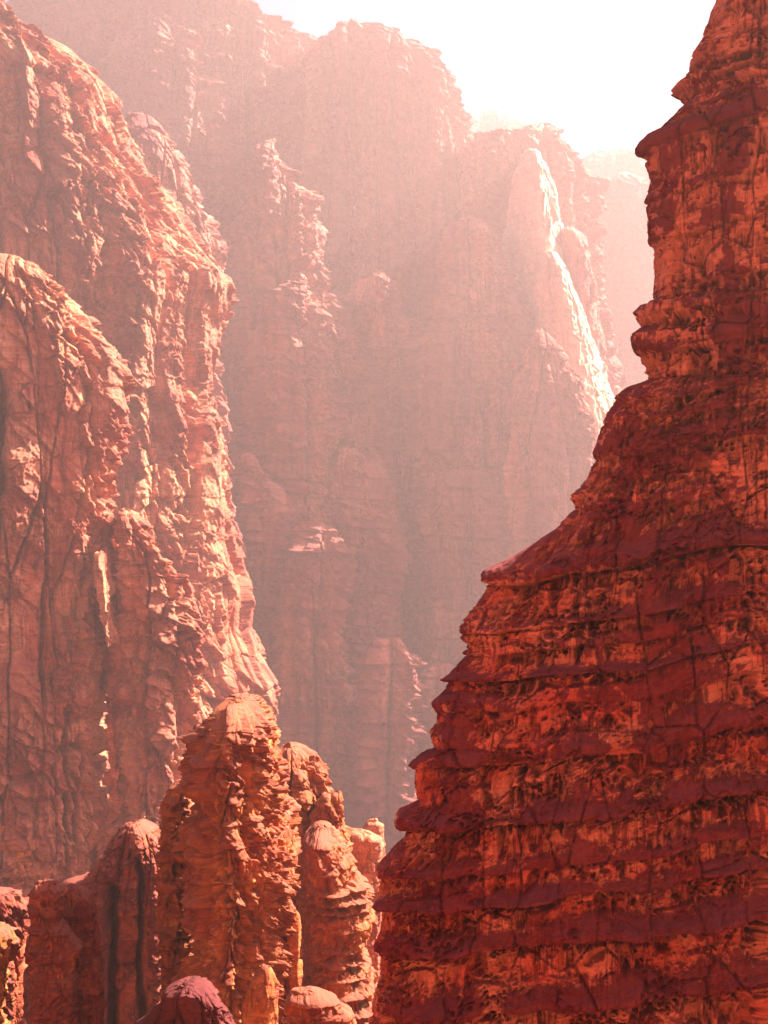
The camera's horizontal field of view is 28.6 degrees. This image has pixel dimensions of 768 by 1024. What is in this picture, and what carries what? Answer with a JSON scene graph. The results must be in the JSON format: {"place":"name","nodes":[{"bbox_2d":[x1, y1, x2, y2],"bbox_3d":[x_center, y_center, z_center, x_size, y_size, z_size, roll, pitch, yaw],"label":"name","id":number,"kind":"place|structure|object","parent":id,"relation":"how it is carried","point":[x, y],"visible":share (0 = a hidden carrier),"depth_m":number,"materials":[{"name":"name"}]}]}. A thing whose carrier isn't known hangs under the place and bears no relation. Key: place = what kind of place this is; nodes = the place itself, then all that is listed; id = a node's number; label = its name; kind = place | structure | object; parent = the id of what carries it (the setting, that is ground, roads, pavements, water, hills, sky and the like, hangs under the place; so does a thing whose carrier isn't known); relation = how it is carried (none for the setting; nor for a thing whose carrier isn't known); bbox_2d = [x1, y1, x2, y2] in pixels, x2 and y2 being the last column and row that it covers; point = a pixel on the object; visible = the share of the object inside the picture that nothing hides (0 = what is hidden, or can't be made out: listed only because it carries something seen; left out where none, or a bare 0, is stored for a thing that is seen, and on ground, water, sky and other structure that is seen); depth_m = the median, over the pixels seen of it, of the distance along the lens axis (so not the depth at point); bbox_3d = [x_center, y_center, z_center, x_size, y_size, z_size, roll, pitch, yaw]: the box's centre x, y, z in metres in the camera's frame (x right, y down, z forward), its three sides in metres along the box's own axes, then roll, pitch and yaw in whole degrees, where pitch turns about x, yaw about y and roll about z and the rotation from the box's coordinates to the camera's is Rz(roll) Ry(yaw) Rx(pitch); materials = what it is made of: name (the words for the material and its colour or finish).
{"place":"outdoors","nodes":[
{"label":"outdoors","id":0,"kind":"place"},
{"bbox_2d":[0,820,63,897],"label":"rock block","id":1,"kind":"object","parent":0,"point":[25,873],"visible":0.14,"depth_m":295.10,"materials":[{"name":"red stone"}]},
{"bbox_2d":[88,539,122,871],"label":"rock buttress","id":2,"kind":"object","parent":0,"point":[114,800],"visible":0.06,"depth_m":333.67,"materials":[{"name":"red stone"}]},
{"bbox_2d":[92,547,119,645],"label":"rock slab","id":3,"kind":"object","parent":2,"relation":"attached to","point":[104,581],"visible":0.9,"depth_m":314.76,"materials":[{"name":"red stone"}]},
{"bbox_2d":[0,0,280,810],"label":"cliff","id":4,"kind":"structure","parent":0,"point":[97,223],"depth_m":487.07,"materials":[{"name":"red stone"}]},
{"bbox_2d":[0,253,136,888],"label":"rock buttress","id":5,"kind":"object","parent":4,"relation":"attached to","point":[69,384],"visible":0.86,"depth_m":318.24,"materials":[{"name":"red stone"}]},
{"bbox_2d":[100,508,207,837],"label":"rock buttress","id":6,"kind":"object","parent":4,"relation":"attached to","point":[154,663],"visible":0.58,"depth_m":316.44,"materials":[{"name":"red stone"}]},
{"bbox_2d":[6,0,318,204],"bbox_3d":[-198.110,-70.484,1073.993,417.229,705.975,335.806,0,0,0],"label":"cliff","id":7,"kind":"structure","parent":0,"point":[254,56],"depth_m":1067.09,"materials":[{"name":"stone"}]},
{"bbox_2d":[101,13,244,458],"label":"cliff","id":8,"kind":"structure","parent":0,"point":[156,67],"depth_m":1020.29,"materials":[{"name":"pink stone"}]},
{"bbox_2d":[124,111,257,606],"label":"rock spur","id":9,"kind":"structure","parent":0,"point":[166,164],"depth_m":728.12,"materials":[{"name":"pink stone"}]},
{"bbox_2d":[231,453,300,667],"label":"rock column","id":10,"kind":"object","parent":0,"point":[265,519],"visible":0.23,"depth_m":744.08,"materials":[{"name":"stone"}]},
{"bbox_2d":[236,279,354,559],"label":"rock spur","id":11,"kind":"structure","parent":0,"point":[296,430],"depth_m":789.11,"materials":[{"name":"stone"}]},
{"bbox_2d":[264,520,357,804],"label":"rock column","id":12,"kind":"object","parent":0,"point":[311,669],"visible":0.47,"depth_m":715.04,"materials":[{"name":"stone"}]},
{"bbox_2d":[219,138,403,640],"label":"rock spur","id":13,"kind":"structure","parent":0,"point":[275,231],"depth_m":845.17,"materials":[{"name":"stone"}]},
{"bbox_2d":[5,0,715,158],"label":"sky","id":14,"kind":"structure","parent":0,"point":[604,73],"materials":[{"name":"white"}]},
{"bbox_2d":[315,447,412,689],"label":"rock column","id":15,"kind":"object","parent":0,"point":[361,508],"visible":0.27,"depth_m":782.50,"materials":[{"name":"stone"}]},
{"bbox_2d":[295,18,473,324],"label":"cliff","id":16,"kind":"structure","parent":0,"point":[386,132],"depth_m":983.43,"materials":[{"name":"stone"}]},
{"bbox_2d":[339,637,432,854],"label":"rock column","id":17,"kind":"object","parent":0,"point":[388,733],"visible":0.48,"depth_m":695.92,"materials":[{"name":"stone"}]},
{"bbox_2d":[412,469,512,747],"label":"rock column","id":18,"kind":"object","parent":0,"point":[461,520],"visible":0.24,"depth_m":794.68,"materials":[{"name":"red stone"}]},
{"bbox_2d":[392,215,534,678],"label":"rock spur","id":19,"kind":"structure","parent":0,"point":[462,350],"depth_m":830.34,"materials":[{"name":"stone"}]},
{"bbox_2d":[457,122,626,396],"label":"cliff","id":20,"kind":"structure","parent":0,"point":[487,166],"depth_m":948.98,"materials":[{"name":"pink stone"}]},
{"bbox_3d":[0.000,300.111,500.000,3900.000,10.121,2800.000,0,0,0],"label":"ground","id":21,"kind":"structure","parent":0,"visible":0},
{"bbox_2d":[0,922,20,1023],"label":"rock outcrop","id":22,"kind":"object","parent":21,"relation":"on","point":[10,946],"visible":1,"depth_m":89.54,"materials":[{"name":"orange stone"}]},
{"bbox_2d":[0,887,30,1023],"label":"rock shelf","id":23,"kind":"object","parent":21,"relation":"on","point":[13,907],"visible":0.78,"depth_m":107.25,"materials":[{"name":"red stone"}]},
{"bbox_2d":[23,878,82,1023],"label":"rock pillar","id":24,"kind":"object","parent":21,"relation":"on","point":[53,949],"visible":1,"depth_m":84.39,"materials":[{"name":"red stone"}]},
{"bbox_2d":[63,883,106,1023],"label":"rock pillar","id":25,"kind":"object","parent":21,"relation":"on","point":[80,915],"visible":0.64,"depth_m":87.67,"materials":[{"name":"red stone"}]},
{"bbox_2d":[22,819,160,1023],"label":"rock buttress","id":26,"kind":"object","parent":21,"relation":"on","point":[118,880],"visible":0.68,"depth_m":136.91,"materials":[{"name":"red stone"}]},
{"bbox_2d":[154,779,194,998],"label":"rock tower","id":27,"kind":"structure","parent":21,"relation":"on","point":[174,947],"depth_m":94.41,"materials":[{"name":"red stone"}]},
{"bbox_2d":[134,975,234,1023],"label":"rock mound","id":28,"kind":"object","parent":21,"relation":"on","point":[195,999],"visible":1,"depth_m":62.22,"materials":[{"name":"red stone"}]},
{"bbox_2d":[170,693,301,1023],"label":"rock tower","id":29,"kind":"structure","parent":21,"relation":"on","point":[236,848],"depth_m":84.33,"materials":[{"name":"stone"}]},
{"bbox_2d":[240,964,279,1023],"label":"rock pillar","id":30,"kind":"object","parent":21,"relation":"on","point":[260,1004],"visible":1,"depth_m":73.53,"materials":[{"name":"orange stone"}]},
{"bbox_2d":[283,910,302,1016],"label":"rock pillar","id":31,"kind":"object","parent":21,"relation":"on","point":[293,945],"visible":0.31,"depth_m":87.70,"materials":[{"name":"orange stone"}]},
{"bbox_2d":[279,742,353,986],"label":"rock outcrop","id":32,"kind":"object","parent":21,"relation":"on","point":[309,782],"visible":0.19,"depth_m":118.74,"materials":[{"name":"stone"}]},
{"bbox_2d":[283,986,356,1023],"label":"rock mound","id":33,"kind":"object","parent":21,"relation":"on","point":[310,1005],"visible":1,"depth_m":76.32,"materials":[{"name":"stone"}]},
{"bbox_2d":[308,791,343,830],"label":"rock outcrop","id":34,"kind":"object","parent":21,"relation":"on","point":[329,807],"visible":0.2,"depth_m":116.70,"materials":[{"name":"stone"}]},
{"bbox_2d":[295,820,376,1023],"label":"rock stack","id":35,"kind":"object","parent":21,"relation":"on","point":[336,911],"visible":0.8,"depth_m":100.74,"materials":[{"name":"stone"}]},
{"bbox_2d":[349,956,361,973],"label":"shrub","id":36,"kind":"object","parent":35,"relation":"on","point":[351,969],"visible":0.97,"depth_m":100.77,"materials":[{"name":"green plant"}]},
{"bbox_2d":[359,999,368,1009],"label":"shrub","id":37,"kind":"object","parent":35,"relation":"on","point":[361,1005],"visible":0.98,"depth_m":100.87,"materials":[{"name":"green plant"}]},
{"bbox_2d":[349,828,384,988],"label":"rock pillar","id":38,"kind":"object","parent":21,"relation":"on","point":[368,846],"visible":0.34,"depth_m":129.22,"materials":[{"name":"stone"}]},
{"bbox_2d":[362,818,385,965],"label":"rock pillar","id":39,"kind":"object","parent":21,"relation":"on","point":[375,826],"visible":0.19,"depth_m":138.75,"materials":[{"name":"red stone"}]},
{"bbox_2d":[339,270,424,622],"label":"rock spur","id":40,"kind":"structure","parent":21,"relation":"on","point":[382,323],"depth_m":862.71,"materials":[{"name":"red stone"}]},
{"bbox_2d":[415,661,454,773],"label":"rock column","id":41,"kind":"object","parent":21,"relation":"on","point":[432,674],"visible":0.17,"depth_m":717.59,"materials":[{"name":"stone"}]},
{"bbox_2d":[470,110,529,136],"bbox_3d":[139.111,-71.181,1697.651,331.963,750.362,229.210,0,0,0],"label":"cliff","id":42,"kind":"structure","parent":21,"relation":"on","point":[488,120],"depth_m":1633.26,"materials":[{"name":"beige stone"}]},
{"bbox_2d":[501,148,564,305],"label":"rock rib","id":43,"kind":"object","parent":21,"relation":"on","point":[534,227],"visible":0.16,"depth_m":867.29,"materials":[{"name":"pink stone"}]},
{"bbox_2d":[500,328,598,558],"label":"rock spur","id":44,"kind":"structure","parent":21,"relation":"on","point":[549,460],"depth_m":783.14,"materials":[{"name":"red stone"}]},
{"bbox_2d":[368,0,767,1023],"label":"cliff","id":45,"kind":"structure","parent":21,"relation":"on","point":[582,820],"depth_m":39.84,"materials":[{"name":"red stone"}]},
{"bbox_2d":[528,250,614,436],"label":"rock rib","id":46,"kind":"object","parent":21,"relation":"on","point":[558,314],"visible":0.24,"depth_m":837.50,"materials":[{"name":"pink stone"}]},
{"bbox_2d":[559,225,608,381],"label":"rock rib","id":47,"kind":"object","parent":21,"relation":"on","point":[575,245],"visible":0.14,"depth_m":868.83,"materials":[{"name":"stone"}]},
{"bbox_2d":[581,147,648,177],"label":"cliff","id":48,"kind":"structure","parent":21,"relation":"on","point":[605,163],"depth_m":1438.14,"materials":[{"name":"stone"}]},
{"bbox_2d":[600,171,654,388],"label":"cliff","id":49,"kind":"structure","parent":21,"relation":"on","point":[627,267],"depth_m":1187.11,"materials":[{"name":"pink stone"}]}
]}

